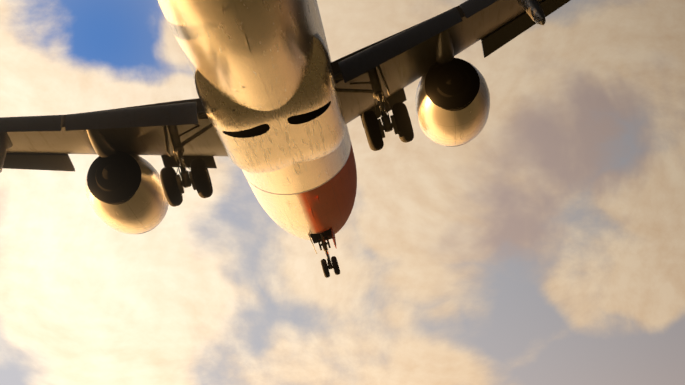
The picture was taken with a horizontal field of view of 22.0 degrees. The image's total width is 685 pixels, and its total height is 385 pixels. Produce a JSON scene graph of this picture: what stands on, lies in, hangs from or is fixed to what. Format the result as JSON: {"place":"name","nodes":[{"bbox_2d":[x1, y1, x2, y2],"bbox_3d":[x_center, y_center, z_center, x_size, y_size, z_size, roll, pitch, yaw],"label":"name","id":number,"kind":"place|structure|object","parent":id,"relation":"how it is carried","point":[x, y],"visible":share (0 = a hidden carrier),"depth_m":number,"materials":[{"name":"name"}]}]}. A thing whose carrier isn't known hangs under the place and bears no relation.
{"place":"outdoors","nodes":[
{"label":"outdoors","id":0,"kind":"place"},
{"bbox_2d":[158,0,356,240],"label":"fuselage","id":1,"kind":"object","parent":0,"point":[269,72],"visible":0.62,"depth_m":44.63,"materials":[{"name":"paint"}]},
{"bbox_2d":[193,33,344,172],"bbox_3d":[-1.900,-2.446,49.475,3.620,1.730,9.700,-15,-14,0],"label":"belly fairing","id":2,"kind":"object","parent":1,"relation":"attached to","point":[305,122],"visible":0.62,"depth_m":48.51,"materials":[{"name":"paint"}]},
{"bbox_2d":[222,9,319,216],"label":"blade antennas","id":3,"kind":"object","parent":1,"relation":"attached to","point":[250,52],"visible":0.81,"depth_m":41.55,"materials":[{"name":"paint"}]},
{"bbox_2d":[7,0,541,155],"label":"wing","id":4,"kind":"structure","parent":1,"relation":"attached to","point":[407,68],"depth_m":49.95,"materials":[{"name":"grey metal"}]},
{"bbox_2d":[87,129,116,157],"bbox_3d":[-6.813,-1.249,51.244,0.553,0.836,5.732,-15,-14,0],"label":"pylon","id":5,"kind":"object","parent":4,"relation":"on","point":[102,145],"visible":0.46,"depth_m":49.67,"materials":[{"name":"metal"}]},
{"bbox_2d":[87,151,141,204],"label":"engine ducts","id":6,"kind":"object","parent":4,"relation":"on","point":[131,161],"visible":0.27,"depth_m":52.03,"materials":[{"name":"black metal"}]},
{"bbox_2d":[86,151,168,233],"bbox_3d":[-6.475,-0.046,52.751,2.250,2.138,3.750,-15,-14,0],"label":"nacelle","id":7,"kind":"object","parent":4,"relation":"on","point":[144,208],"visible":0.73,"depth_m":51.81,"materials":[{"name":"paint"}]},
{"bbox_2d":[95,159,139,201],"bbox_3d":[-6.508,-0.157,52.048,1.160,1.160,4.070,-15,-14,0],"label":"engine","id":8,"kind":"object","parent":7,"relation":"in","point":[109,172],"visible":0.77,"depth_m":50.63,"materials":[{"name":"black metal"}]},
{"bbox_2d":[0,0,497,131],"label":"wing flaps","id":9,"kind":"object","parent":4,"relation":"attached to","point":[361,62],"visible":1,"depth_m":47.46,"materials":[{"name":"paint"}]},
{"bbox_2d":[0,0,545,172],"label":"flap track fairings","id":10,"kind":"object","parent":4,"relation":"attached to","point":[533,9],"visible":1,"depth_m":45.96,"materials":[{"name":"paint"}]},
{"bbox_2d":[163,65,398,268],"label":"landing gear struts","id":11,"kind":"object","parent":4,"relation":"attached to","point":[186,181],"visible":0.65,"depth_m":48.54,"materials":[{"name":"paint"}]},
{"bbox_2d":[176,96,386,260],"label":"oleo pistons","id":12,"kind":"object","parent":11,"relation":"on","point":[182,159],"visible":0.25,"depth_m":48.46,"materials":[{"name":"silver metal"}]},
{"bbox_2d":[160,102,413,277],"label":"tyres","id":13,"kind":"object","parent":11,"relation":"attached to","point":[202,183],"visible":0.96,"depth_m":47.91,"materials":[{"name":"rubber"}]},
{"bbox_2d":[3,0,570,170],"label":"slats","id":14,"kind":"object","parent":4,"relation":"on","point":[498,38],"visible":0.65,"depth_m":51.33,"materials":[{"name":"paint"}]},
{"bbox_2d":[436,29,453,65],"bbox_3d":[2.940,-3.948,51.209,0.553,0.836,5.732,-15,-14,0],"label":"pylon","id":15,"kind":"object","parent":4,"relation":"on","point":[445,52],"visible":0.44,"depth_m":49.62,"materials":[{"name":"metal"}]},
{"bbox_2d":[415,59,489,145],"bbox_3d":[3.279,-2.745,52.716,2.250,2.138,3.750,-15,-14,0],"label":"nacelle","id":16,"kind":"object","parent":4,"relation":"on","point":[440,125],"visible":0.69,"depth_m":51.76,"materials":[{"name":"paint"}]},
{"bbox_2d":[433,65,471,107],"bbox_3d":[3.245,-2.856,52.013,1.160,1.160,4.070,-15,-14,0],"label":"engine","id":17,"kind":"object","parent":16,"relation":"in","point":[451,78],"visible":0.71,"depth_m":50.60,"materials":[{"name":"black metal"}]},
{"bbox_2d":[425,58,479,110],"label":"engine ducts","id":18,"kind":"object","parent":4,"relation":"on","point":[469,68],"visible":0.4,"depth_m":52.03,"materials":[{"name":"black metal"}]},
{"bbox_2d":[310,229,332,243],"bbox_3d":[-0.779,1.422,63.519,0.740,0.360,1.500,-15,-14,0],"label":"nose wheel well","id":19,"kind":"object","parent":1,"relation":"in","point":[317,236],"visible":0.36,"depth_m":63.35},
{"bbox_2d":[308,228,335,253],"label":"landing gear doors","id":20,"kind":"structure","parent":1,"relation":"attached to","point":[333,237],"depth_m":63.04,"materials":[{"name":"white metal"}]},
{"bbox_2d":[0,0,684,384],"label":"sky","id":21,"kind":"structure","parent":0,"point":[546,246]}
]}

